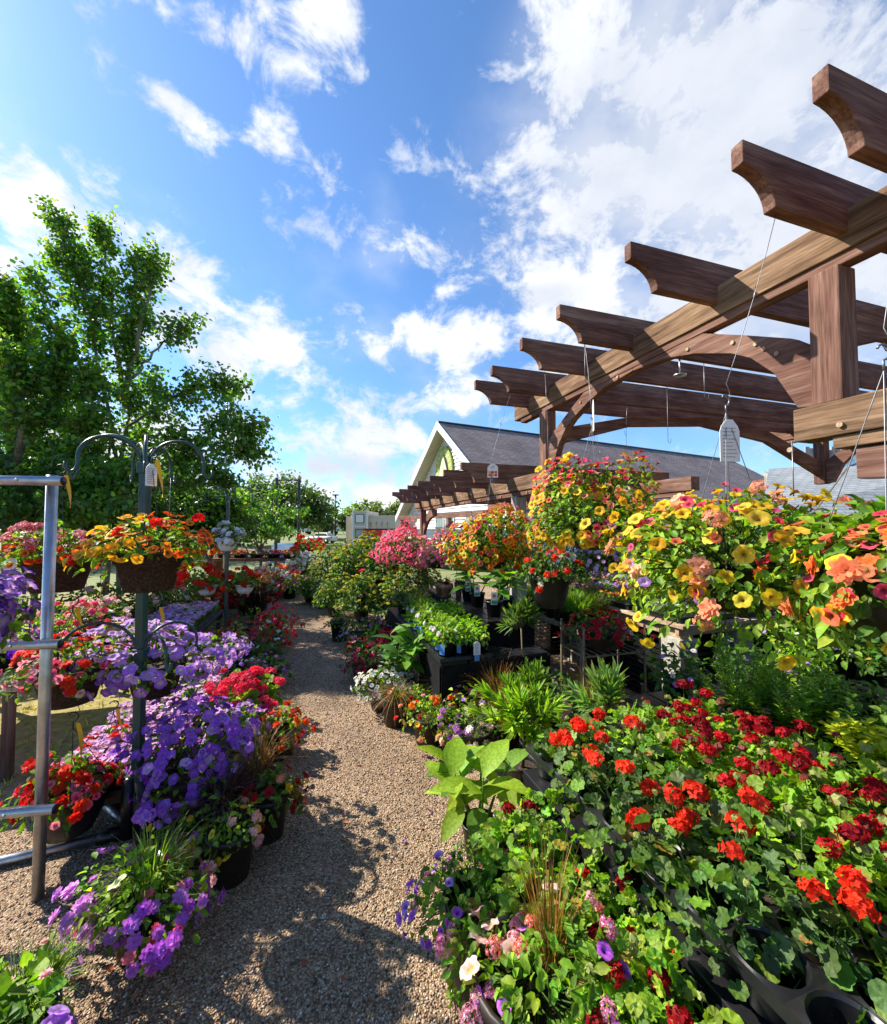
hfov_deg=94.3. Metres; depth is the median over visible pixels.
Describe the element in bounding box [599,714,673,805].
geranium
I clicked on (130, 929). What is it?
flower pot
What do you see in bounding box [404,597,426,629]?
gardenia
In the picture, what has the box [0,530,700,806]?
ground
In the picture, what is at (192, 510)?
leafy shrub
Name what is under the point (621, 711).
geranium
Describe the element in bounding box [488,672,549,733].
foliage plant
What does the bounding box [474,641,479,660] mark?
price sign
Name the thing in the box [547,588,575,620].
grass pot
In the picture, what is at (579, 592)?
grass pot
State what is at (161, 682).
hanging basket
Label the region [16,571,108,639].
flowering bush
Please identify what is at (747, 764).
geranium
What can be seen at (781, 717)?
herb plant
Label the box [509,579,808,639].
pallet table
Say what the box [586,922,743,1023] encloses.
geranium
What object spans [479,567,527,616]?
canna plant
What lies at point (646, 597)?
flower flat
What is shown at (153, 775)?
flower pot
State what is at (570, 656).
cinder block
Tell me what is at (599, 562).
hanging basket
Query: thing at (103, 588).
flowering bush
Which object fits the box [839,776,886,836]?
geranium
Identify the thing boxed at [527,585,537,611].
grass pot
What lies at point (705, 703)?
geranium
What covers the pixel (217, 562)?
bench
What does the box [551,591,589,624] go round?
grass pot
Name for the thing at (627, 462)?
hanging basket
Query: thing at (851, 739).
lime vine
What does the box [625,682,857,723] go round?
bench
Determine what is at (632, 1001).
geranium
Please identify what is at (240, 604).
flower pot
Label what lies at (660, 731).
geranium
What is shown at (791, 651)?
foliage plant
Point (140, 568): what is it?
hanging basket
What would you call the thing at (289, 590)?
flower pot
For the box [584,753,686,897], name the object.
geranium
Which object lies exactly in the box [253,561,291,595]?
flower pot
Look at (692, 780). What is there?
geranium
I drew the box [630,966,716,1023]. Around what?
geranium
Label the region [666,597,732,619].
flower flat
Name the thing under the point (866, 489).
garden shed
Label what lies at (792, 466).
wire hook
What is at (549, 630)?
crate
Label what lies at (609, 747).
geranium
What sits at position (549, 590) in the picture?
hanging basket
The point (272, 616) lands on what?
flower pot
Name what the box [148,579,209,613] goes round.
flower pot
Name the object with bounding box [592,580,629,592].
flower flat
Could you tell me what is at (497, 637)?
bench
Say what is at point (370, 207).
sky
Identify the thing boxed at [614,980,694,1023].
geranium
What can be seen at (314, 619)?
gravel path
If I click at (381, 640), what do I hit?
flower pot
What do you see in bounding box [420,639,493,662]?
pot tray
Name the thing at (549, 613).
grass pot
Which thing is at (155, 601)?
flowering bush
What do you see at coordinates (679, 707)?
geranium
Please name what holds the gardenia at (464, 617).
on the pot tray at (455, 656)
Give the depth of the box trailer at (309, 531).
83.97 m
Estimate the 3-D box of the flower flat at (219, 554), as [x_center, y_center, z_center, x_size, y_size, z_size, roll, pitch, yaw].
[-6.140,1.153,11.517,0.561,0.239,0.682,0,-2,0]
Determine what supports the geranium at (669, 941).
in the crate
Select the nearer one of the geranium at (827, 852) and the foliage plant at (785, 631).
the geranium at (827, 852)
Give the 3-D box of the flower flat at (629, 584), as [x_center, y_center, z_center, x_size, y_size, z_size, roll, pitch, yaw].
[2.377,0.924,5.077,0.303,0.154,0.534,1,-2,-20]
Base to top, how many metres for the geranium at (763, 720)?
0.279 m
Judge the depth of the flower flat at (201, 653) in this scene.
4.02 m
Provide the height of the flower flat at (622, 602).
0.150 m
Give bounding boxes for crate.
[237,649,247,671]
[298,555,315,574]
[532,617,586,652]
[587,623,658,680]
[622,626,714,693]
[697,629,771,678]
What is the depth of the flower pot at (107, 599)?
3.86 m
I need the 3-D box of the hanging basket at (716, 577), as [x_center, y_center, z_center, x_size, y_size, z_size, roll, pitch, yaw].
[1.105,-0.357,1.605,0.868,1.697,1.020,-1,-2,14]
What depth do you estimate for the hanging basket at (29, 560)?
2.02 m
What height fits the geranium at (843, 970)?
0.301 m
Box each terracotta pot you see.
[431,576,443,593]
[438,575,454,596]
[447,578,463,596]
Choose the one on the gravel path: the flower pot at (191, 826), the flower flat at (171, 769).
the flower pot at (191, 826)
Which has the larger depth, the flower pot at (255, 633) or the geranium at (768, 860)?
the flower pot at (255, 633)
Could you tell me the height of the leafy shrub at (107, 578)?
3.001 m
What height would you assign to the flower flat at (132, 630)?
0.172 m
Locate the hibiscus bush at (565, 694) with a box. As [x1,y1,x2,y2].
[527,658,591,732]
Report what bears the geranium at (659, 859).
in the pot tray at (816, 996)
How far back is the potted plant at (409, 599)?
4.82 m
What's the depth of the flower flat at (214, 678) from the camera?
3.41 m
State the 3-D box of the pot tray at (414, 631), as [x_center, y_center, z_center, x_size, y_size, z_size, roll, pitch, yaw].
[-0.093,1.235,4.295,0.474,0.038,0.632,1,-2,-18]
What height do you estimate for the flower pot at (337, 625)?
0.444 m
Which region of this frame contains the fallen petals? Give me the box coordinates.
[9,689,431,1012]
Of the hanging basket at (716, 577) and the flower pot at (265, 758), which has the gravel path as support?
the flower pot at (265, 758)
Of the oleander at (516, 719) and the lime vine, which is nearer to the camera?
the lime vine
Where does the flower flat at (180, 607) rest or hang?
on the bench at (216, 617)
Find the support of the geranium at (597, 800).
in the pot tray at (601, 815)
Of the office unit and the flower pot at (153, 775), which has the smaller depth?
the flower pot at (153, 775)
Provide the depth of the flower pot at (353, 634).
5.36 m
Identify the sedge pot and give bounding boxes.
[457,651,520,708]
[460,666,550,750]
[558,651,642,729]
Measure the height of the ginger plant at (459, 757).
0.554 m
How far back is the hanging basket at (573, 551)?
4.66 m
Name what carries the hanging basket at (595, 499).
hanging from the arched pergola at (807, 279)
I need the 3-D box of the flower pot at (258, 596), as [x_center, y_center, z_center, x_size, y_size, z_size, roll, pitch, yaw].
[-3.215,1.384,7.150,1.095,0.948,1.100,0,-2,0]
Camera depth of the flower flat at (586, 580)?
5.41 m
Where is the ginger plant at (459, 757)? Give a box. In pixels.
[415,736,528,864]
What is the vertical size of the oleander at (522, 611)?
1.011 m
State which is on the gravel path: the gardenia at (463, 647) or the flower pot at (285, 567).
the flower pot at (285, 567)
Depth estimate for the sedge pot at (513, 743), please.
2.91 m
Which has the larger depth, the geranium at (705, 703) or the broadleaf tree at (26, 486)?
the broadleaf tree at (26, 486)
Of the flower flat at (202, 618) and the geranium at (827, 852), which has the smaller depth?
the geranium at (827, 852)
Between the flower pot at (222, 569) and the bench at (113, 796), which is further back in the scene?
the flower pot at (222, 569)
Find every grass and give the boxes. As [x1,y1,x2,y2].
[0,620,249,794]
[301,539,365,581]
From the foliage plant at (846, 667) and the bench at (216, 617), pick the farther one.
the bench at (216, 617)
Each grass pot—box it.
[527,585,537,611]
[527,590,545,614]
[531,593,554,617]
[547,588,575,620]
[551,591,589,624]
[561,590,601,621]
[564,592,603,626]
[570,589,593,598]
[580,589,610,621]
[587,585,612,608]
[591,589,620,621]
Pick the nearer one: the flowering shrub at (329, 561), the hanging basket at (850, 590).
the hanging basket at (850, 590)
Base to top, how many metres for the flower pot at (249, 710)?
0.435 m
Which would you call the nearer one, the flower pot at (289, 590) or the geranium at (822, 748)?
the geranium at (822, 748)
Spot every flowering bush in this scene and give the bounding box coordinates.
[6,585,39,626]
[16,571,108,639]
[54,565,155,645]
[104,587,195,636]
[125,557,233,631]
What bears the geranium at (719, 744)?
in the pot tray at (632, 746)
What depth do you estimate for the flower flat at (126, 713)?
2.82 m
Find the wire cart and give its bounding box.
[560,615,646,737]
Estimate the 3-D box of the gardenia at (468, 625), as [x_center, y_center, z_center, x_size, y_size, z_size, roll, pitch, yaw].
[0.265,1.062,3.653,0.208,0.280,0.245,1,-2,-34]
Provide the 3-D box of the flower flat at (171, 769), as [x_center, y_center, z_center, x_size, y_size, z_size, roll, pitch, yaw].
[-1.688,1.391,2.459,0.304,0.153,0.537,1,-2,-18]
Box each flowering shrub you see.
[295,567,330,604]
[309,544,347,585]
[312,571,353,617]
[328,539,375,585]
[334,573,381,623]
[351,531,385,565]
[355,537,407,592]
[363,569,417,620]
[388,550,441,595]
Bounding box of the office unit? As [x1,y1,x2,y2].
[346,510,399,548]
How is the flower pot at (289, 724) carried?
on the gravel path
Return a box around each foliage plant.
[359,624,392,646]
[367,637,400,665]
[372,646,411,676]
[397,682,430,720]
[443,683,493,724]
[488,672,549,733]
[542,694,591,739]
[543,664,581,714]
[640,642,716,702]
[701,638,775,699]
[747,611,812,659]
[764,640,839,699]
[775,610,854,656]
[779,658,871,719]
[794,624,886,679]
[833,628,884,672]
[836,699,886,773]
[840,680,886,722]
[859,635,886,676]
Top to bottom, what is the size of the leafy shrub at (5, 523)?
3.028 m
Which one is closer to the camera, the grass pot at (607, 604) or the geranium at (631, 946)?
the geranium at (631, 946)
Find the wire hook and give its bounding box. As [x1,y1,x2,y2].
[791,441,793,495]
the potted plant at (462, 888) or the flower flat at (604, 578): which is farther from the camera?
the flower flat at (604, 578)
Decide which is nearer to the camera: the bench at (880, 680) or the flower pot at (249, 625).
the bench at (880, 680)
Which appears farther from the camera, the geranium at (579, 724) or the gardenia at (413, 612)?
the gardenia at (413, 612)
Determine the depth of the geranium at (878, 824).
1.25 m
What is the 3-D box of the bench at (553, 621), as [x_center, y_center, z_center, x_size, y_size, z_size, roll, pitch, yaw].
[1.637,1.497,4.907,1.033,0.560,1.350,1,-2,-18]
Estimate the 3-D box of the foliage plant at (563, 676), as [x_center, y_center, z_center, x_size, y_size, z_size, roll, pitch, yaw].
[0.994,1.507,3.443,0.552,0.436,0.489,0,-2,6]
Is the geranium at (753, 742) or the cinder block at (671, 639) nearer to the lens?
the geranium at (753, 742)
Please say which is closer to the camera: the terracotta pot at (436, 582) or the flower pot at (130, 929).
the flower pot at (130, 929)
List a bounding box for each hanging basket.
[0,464,114,593]
[0,566,40,649]
[0,596,130,709]
[0,668,127,843]
[53,478,253,700]
[62,447,218,592]
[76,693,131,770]
[180,558,230,594]
[207,498,246,550]
[219,556,260,593]
[368,505,425,562]
[373,506,443,568]
[410,484,457,568]
[436,394,543,575]
[437,491,496,562]
[514,380,587,608]
[525,347,678,554]
[553,545,602,585]
[574,421,637,577]
[602,213,886,670]
[621,414,654,520]
[753,304,886,653]
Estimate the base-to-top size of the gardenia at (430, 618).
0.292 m
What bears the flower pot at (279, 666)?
on the gravel path
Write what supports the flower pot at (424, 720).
on the gravel path
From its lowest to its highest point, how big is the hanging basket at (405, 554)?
1.313 m
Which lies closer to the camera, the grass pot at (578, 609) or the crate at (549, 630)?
the grass pot at (578, 609)
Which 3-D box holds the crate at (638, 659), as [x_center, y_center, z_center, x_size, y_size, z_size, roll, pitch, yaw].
[2.171,1.445,4.003,0.624,0.600,0.504,1,-2,-18]
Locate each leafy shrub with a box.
[0,432,110,612]
[0,441,109,545]
[0,454,213,607]
[88,468,268,601]
[162,485,282,597]
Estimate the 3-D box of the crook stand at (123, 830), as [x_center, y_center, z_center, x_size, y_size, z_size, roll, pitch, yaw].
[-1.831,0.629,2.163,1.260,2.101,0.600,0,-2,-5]
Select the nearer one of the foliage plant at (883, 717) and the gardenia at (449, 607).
the foliage plant at (883, 717)
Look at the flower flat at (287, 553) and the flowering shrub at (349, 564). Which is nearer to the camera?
the flowering shrub at (349, 564)
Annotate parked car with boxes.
[267,543,301,566]
[305,533,336,543]
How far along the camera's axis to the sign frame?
19.98 m
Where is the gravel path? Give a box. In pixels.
[0,579,715,1023]
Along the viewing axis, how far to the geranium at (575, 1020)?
0.94 m
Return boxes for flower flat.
[56,722,131,787]
[105,694,172,733]
[113,714,197,786]
[122,621,161,646]
[148,610,179,621]
[155,617,199,644]
[156,685,215,727]
[159,602,193,616]
[167,675,186,698]
[174,608,210,629]
[181,660,229,696]
[182,651,202,664]
[187,600,219,618]
[200,645,238,673]
[215,552,230,557]
[230,549,249,557]
[246,548,265,557]
[262,549,280,557]
[280,548,300,557]
[569,582,610,598]
[570,577,602,584]
[587,575,622,584]
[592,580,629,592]
[598,588,648,609]
[607,573,631,581]
[615,580,651,592]
[635,588,665,605]
[636,597,703,623]
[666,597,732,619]
[694,603,763,617]
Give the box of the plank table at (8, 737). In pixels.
[0,622,122,781]
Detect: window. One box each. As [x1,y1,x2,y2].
[355,514,363,522]
[355,529,363,537]
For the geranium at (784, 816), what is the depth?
1.30 m
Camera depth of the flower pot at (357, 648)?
4.71 m
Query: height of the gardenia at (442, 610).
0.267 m
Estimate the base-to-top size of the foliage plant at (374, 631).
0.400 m
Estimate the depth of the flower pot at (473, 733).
2.81 m
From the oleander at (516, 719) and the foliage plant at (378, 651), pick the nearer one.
the oleander at (516, 719)
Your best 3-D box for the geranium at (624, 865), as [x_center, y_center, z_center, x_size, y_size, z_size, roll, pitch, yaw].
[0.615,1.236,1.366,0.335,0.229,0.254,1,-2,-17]
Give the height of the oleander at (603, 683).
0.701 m
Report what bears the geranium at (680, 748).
in the pot tray at (632, 746)
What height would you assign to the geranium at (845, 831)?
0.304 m
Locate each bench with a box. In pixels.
[103,662,236,816]
[117,610,223,672]
[213,556,302,577]
[387,607,550,721]
[425,587,534,645]
[521,717,827,1023]
[532,612,627,683]
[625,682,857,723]
[765,656,886,721]
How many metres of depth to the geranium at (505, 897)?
1.30 m
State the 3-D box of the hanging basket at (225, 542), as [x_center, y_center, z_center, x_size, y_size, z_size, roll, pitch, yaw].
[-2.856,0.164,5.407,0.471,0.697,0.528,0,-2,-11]
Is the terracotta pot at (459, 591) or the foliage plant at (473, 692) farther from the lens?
the terracotta pot at (459, 591)
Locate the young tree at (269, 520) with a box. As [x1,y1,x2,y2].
[236,485,311,565]
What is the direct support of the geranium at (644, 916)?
in the crate
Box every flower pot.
[0,628,37,671]
[0,910,102,1023]
[11,614,87,652]
[24,599,112,638]
[36,1004,77,1023]
[48,810,225,979]
[71,592,130,627]
[108,685,261,837]
[134,747,289,858]
[137,788,235,869]
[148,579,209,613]
[168,579,231,608]
[183,796,264,890]
[184,568,235,599]
[186,699,274,778]
[198,623,247,647]
[208,626,250,652]
[210,572,269,608]
[211,713,309,795]
[216,578,279,615]
[222,607,277,636]
[230,657,282,679]
[231,621,284,656]
[236,762,308,845]
[241,565,288,619]
[243,573,285,594]
[245,636,290,664]
[248,618,297,649]
[250,602,304,634]
[251,651,295,685]
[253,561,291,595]
[253,700,316,762]
[259,562,301,592]
[277,564,308,580]
[277,575,303,598]
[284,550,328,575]
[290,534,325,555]
[291,573,314,589]
[295,579,318,602]
[307,583,335,608]
[323,609,355,641]
[334,614,369,648]
[338,650,380,681]
[340,635,379,661]
[350,661,412,712]
[359,615,391,639]
[364,626,401,666]
[366,676,426,728]
[394,694,458,746]
[415,676,440,706]
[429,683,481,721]
[435,703,507,746]
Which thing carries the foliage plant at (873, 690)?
on the bench at (658, 698)
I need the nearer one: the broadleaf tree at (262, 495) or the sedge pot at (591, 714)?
the sedge pot at (591, 714)
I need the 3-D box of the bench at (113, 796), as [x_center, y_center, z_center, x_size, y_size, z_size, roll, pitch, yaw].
[-2.106,1.608,3.245,0.535,0.220,2.330,1,-2,-18]
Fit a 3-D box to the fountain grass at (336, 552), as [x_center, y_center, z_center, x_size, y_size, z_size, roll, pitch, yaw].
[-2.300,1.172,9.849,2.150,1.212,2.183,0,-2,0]
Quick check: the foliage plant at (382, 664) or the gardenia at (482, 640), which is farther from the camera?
the foliage plant at (382, 664)
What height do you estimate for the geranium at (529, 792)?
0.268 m
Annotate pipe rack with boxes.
[0,475,66,901]
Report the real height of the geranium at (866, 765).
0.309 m
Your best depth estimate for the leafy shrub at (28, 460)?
6.37 m
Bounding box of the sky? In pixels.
[0,0,886,524]
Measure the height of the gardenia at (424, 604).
0.311 m
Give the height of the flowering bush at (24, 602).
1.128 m
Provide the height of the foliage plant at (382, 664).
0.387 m
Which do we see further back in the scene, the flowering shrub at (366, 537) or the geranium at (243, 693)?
the flowering shrub at (366, 537)
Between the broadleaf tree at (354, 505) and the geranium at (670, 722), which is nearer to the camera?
the geranium at (670, 722)
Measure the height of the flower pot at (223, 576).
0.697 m
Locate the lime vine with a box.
[817,711,886,775]
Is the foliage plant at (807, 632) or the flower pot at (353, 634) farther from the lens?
the flower pot at (353, 634)
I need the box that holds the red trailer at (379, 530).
[362,528,406,557]
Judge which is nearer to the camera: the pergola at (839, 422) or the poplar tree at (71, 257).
the pergola at (839, 422)
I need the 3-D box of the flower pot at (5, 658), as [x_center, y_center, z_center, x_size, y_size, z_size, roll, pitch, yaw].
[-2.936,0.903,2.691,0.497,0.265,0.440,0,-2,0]
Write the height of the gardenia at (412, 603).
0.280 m
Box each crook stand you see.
[0,433,213,869]
[201,486,255,628]
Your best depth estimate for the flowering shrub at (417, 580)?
7.29 m
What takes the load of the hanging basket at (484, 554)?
hanging from the arched pergola at (807, 279)
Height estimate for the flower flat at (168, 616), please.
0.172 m
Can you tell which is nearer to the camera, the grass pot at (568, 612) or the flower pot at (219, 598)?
the grass pot at (568, 612)
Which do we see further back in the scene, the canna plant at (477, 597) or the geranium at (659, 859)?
the canna plant at (477, 597)
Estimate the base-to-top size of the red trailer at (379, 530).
2.414 m
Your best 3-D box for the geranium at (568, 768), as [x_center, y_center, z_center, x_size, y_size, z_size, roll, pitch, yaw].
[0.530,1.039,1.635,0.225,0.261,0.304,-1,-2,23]
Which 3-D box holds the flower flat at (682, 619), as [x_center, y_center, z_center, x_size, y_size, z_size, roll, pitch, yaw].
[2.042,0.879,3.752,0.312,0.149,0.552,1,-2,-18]
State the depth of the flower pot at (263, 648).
4.71 m
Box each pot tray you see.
[408,626,423,640]
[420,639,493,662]
[526,735,661,862]
[605,713,813,825]
[622,830,886,1023]
[728,792,886,961]
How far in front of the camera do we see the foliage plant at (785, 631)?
3.17 m
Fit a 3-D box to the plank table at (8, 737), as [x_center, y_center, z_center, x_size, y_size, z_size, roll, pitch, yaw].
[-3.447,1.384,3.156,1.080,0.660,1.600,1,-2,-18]
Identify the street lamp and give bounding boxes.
[332,494,338,541]
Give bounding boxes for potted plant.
[387,587,407,612]
[393,594,416,613]
[396,839,516,1021]
[410,585,431,602]
[434,819,632,1023]
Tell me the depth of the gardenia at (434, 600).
4.30 m
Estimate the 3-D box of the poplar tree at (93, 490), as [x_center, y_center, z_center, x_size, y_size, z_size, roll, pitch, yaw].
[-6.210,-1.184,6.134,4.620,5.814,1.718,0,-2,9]
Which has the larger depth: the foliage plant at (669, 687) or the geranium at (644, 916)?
the foliage plant at (669, 687)
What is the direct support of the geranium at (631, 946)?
in the crate
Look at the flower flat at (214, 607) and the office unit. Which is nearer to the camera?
the flower flat at (214, 607)
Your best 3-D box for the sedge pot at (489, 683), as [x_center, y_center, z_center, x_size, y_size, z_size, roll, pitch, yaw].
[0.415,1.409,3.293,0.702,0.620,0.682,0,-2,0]
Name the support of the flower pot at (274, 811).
on the gravel path
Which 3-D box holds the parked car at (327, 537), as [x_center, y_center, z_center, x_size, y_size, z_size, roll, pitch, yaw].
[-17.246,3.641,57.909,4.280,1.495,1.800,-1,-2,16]
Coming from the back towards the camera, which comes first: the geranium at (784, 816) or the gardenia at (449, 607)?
the gardenia at (449, 607)
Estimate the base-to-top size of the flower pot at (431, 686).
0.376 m
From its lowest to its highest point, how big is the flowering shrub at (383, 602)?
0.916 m
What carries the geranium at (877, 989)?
in the pot tray at (816, 996)
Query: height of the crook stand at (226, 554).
2.160 m
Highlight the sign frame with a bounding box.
[274,478,300,566]
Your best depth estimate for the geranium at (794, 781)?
1.38 m
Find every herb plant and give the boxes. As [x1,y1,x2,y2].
[695,627,788,735]
[738,644,842,750]
[780,676,886,770]
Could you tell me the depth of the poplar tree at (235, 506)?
8.71 m
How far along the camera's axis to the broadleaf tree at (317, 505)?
50.75 m
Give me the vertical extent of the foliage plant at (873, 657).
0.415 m
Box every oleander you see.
[461,671,571,780]
[496,592,545,648]
[501,656,553,748]
[561,655,643,740]
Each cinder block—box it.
[563,632,585,662]
[661,635,697,677]
[717,630,753,666]
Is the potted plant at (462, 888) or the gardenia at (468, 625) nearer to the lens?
the potted plant at (462, 888)
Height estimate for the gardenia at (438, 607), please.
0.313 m
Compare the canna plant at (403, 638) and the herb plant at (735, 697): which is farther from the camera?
the canna plant at (403, 638)
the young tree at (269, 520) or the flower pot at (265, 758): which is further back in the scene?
the young tree at (269, 520)
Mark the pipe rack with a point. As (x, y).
(40, 809)
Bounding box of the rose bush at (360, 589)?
[348,569,373,607]
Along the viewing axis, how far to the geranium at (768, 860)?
1.12 m
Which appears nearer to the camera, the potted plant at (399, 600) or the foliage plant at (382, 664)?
the foliage plant at (382, 664)
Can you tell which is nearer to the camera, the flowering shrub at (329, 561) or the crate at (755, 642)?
the crate at (755, 642)
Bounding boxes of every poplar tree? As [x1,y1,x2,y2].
[0,256,176,616]
[1,194,281,612]
[94,448,252,594]
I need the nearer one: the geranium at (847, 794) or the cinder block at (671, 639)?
the geranium at (847, 794)
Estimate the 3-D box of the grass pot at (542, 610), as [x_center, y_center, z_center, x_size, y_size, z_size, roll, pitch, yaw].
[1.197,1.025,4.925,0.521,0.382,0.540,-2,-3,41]
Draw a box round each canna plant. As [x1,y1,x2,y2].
[372,623,425,690]
[450,563,501,606]
[452,564,480,601]
[476,557,526,610]
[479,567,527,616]
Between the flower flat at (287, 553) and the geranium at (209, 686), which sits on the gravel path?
the geranium at (209, 686)
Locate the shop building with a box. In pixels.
[395,421,763,563]
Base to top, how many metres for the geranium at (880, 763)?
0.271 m
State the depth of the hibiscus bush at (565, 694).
2.95 m
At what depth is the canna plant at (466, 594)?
4.84 m
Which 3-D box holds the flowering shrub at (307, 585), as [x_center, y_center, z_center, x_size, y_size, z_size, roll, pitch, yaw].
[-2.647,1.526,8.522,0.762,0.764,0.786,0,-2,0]
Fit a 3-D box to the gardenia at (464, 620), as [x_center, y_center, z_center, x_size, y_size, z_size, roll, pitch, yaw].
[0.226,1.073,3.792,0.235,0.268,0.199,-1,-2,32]
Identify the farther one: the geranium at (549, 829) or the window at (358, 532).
the window at (358, 532)
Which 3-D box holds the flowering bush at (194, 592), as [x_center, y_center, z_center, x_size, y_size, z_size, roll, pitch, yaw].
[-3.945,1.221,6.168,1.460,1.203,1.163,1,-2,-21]
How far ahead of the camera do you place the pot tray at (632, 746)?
1.77 m
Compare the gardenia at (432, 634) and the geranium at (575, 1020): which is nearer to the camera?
the geranium at (575, 1020)
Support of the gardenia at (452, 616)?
on the pot tray at (455, 656)
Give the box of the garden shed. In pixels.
[761,447,884,556]
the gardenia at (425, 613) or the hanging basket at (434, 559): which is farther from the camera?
the hanging basket at (434, 559)
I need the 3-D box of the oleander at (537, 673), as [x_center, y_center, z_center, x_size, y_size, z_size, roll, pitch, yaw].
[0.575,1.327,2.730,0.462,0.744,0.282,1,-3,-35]
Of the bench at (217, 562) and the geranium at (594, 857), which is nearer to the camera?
the geranium at (594, 857)
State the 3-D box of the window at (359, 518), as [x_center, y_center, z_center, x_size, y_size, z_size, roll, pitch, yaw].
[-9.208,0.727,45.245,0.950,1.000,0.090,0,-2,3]
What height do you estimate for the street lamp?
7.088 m
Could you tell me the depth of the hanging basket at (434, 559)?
5.64 m
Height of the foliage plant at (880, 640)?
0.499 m
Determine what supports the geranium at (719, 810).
in the pot tray at (816, 996)
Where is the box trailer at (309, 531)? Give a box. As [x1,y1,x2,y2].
[300,524,345,533]
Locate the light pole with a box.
[222,394,234,571]
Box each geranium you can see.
[200,673,277,733]
[203,667,259,713]
[228,665,285,721]
[471,798,547,898]
[494,847,579,988]
[495,787,547,853]
[511,819,579,891]
[525,788,578,861]
[531,713,580,781]
[534,814,633,919]
[536,849,615,938]
[548,743,606,812]
[552,896,641,1010]
[555,1002,605,1023]
[556,702,617,768]
[561,962,666,1023]
[564,937,662,1023]
[569,730,644,829]
[578,707,642,783]
[579,881,646,980]
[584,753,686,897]
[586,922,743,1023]
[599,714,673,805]
[602,907,675,1000]
[604,699,676,759]
[604,852,631,874]
[614,887,680,958]
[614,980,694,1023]
[622,911,701,1023]
[624,807,718,916]
[630,760,711,852]
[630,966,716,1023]
[633,694,690,745]
[633,721,700,777]
[655,708,731,764]
[658,829,794,1001]
[659,787,757,894]
[662,723,727,802]
[669,679,751,740]
[671,700,711,729]
[677,757,766,840]
[679,714,755,790]
[688,715,753,755]
[710,786,839,948]
[713,713,774,754]
[714,709,791,775]
[716,744,783,809]
[725,770,854,875]
[740,718,814,759]
[751,747,841,865]
[763,796,886,910]
[766,741,839,812]
[767,851,886,1023]
[772,729,884,805]
[781,753,886,833]
[794,791,886,863]
[829,752,886,835]
[830,821,886,933]
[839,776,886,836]
[856,975,886,1023]
[860,808,886,889]
[867,760,886,829]
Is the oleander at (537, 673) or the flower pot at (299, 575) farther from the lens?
the flower pot at (299, 575)
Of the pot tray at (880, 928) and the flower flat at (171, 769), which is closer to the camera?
the pot tray at (880, 928)
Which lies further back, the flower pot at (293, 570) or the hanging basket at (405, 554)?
the flower pot at (293, 570)
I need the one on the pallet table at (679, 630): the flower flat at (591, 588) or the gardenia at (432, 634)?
the flower flat at (591, 588)
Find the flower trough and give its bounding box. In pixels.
[557,608,654,650]
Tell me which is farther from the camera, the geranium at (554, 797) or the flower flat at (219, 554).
the flower flat at (219, 554)
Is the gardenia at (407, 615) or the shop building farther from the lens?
the shop building
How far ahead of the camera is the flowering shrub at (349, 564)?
8.08 m
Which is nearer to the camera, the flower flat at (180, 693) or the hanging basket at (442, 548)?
the flower flat at (180, 693)
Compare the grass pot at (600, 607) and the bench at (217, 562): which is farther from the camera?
the bench at (217, 562)
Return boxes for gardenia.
[402,599,417,622]
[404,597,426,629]
[406,597,420,622]
[409,603,435,629]
[410,601,438,635]
[417,611,436,641]
[423,597,437,607]
[423,614,441,646]
[424,613,450,651]
[425,599,441,617]
[428,601,449,615]
[429,618,460,656]
[435,608,449,617]
[440,598,454,615]
[442,614,460,628]
[446,601,461,617]
[447,602,465,622]
[447,622,477,654]
[448,616,468,649]
[456,611,470,625]
[459,613,476,628]
[465,615,482,647]
[466,621,489,652]
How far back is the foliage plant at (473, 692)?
3.17 m
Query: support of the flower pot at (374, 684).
on the gravel path
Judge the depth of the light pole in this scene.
11.00 m
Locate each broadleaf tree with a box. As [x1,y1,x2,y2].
[0,432,103,552]
[109,454,293,541]
[237,469,340,542]
[308,505,350,533]
[337,501,368,529]
[340,498,405,525]
[379,507,408,526]
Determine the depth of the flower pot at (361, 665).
4.23 m
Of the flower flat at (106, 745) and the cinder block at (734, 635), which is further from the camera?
the cinder block at (734, 635)
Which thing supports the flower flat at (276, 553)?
on the bench at (217, 562)
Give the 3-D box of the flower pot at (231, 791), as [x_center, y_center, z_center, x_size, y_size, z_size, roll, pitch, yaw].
[-1.106,1.448,2.039,0.707,0.452,0.681,1,-2,-29]
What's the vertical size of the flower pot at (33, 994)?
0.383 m
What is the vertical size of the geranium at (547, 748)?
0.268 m
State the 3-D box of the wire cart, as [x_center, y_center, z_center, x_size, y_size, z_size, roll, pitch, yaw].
[1.277,1.300,3.305,0.580,0.840,0.339,1,-2,-14]
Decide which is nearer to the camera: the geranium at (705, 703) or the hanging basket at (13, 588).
the hanging basket at (13, 588)
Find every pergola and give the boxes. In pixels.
[392,462,699,603]
[474,63,886,484]
[787,388,886,478]
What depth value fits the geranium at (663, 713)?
1.85 m
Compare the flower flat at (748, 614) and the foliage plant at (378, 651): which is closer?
the flower flat at (748, 614)

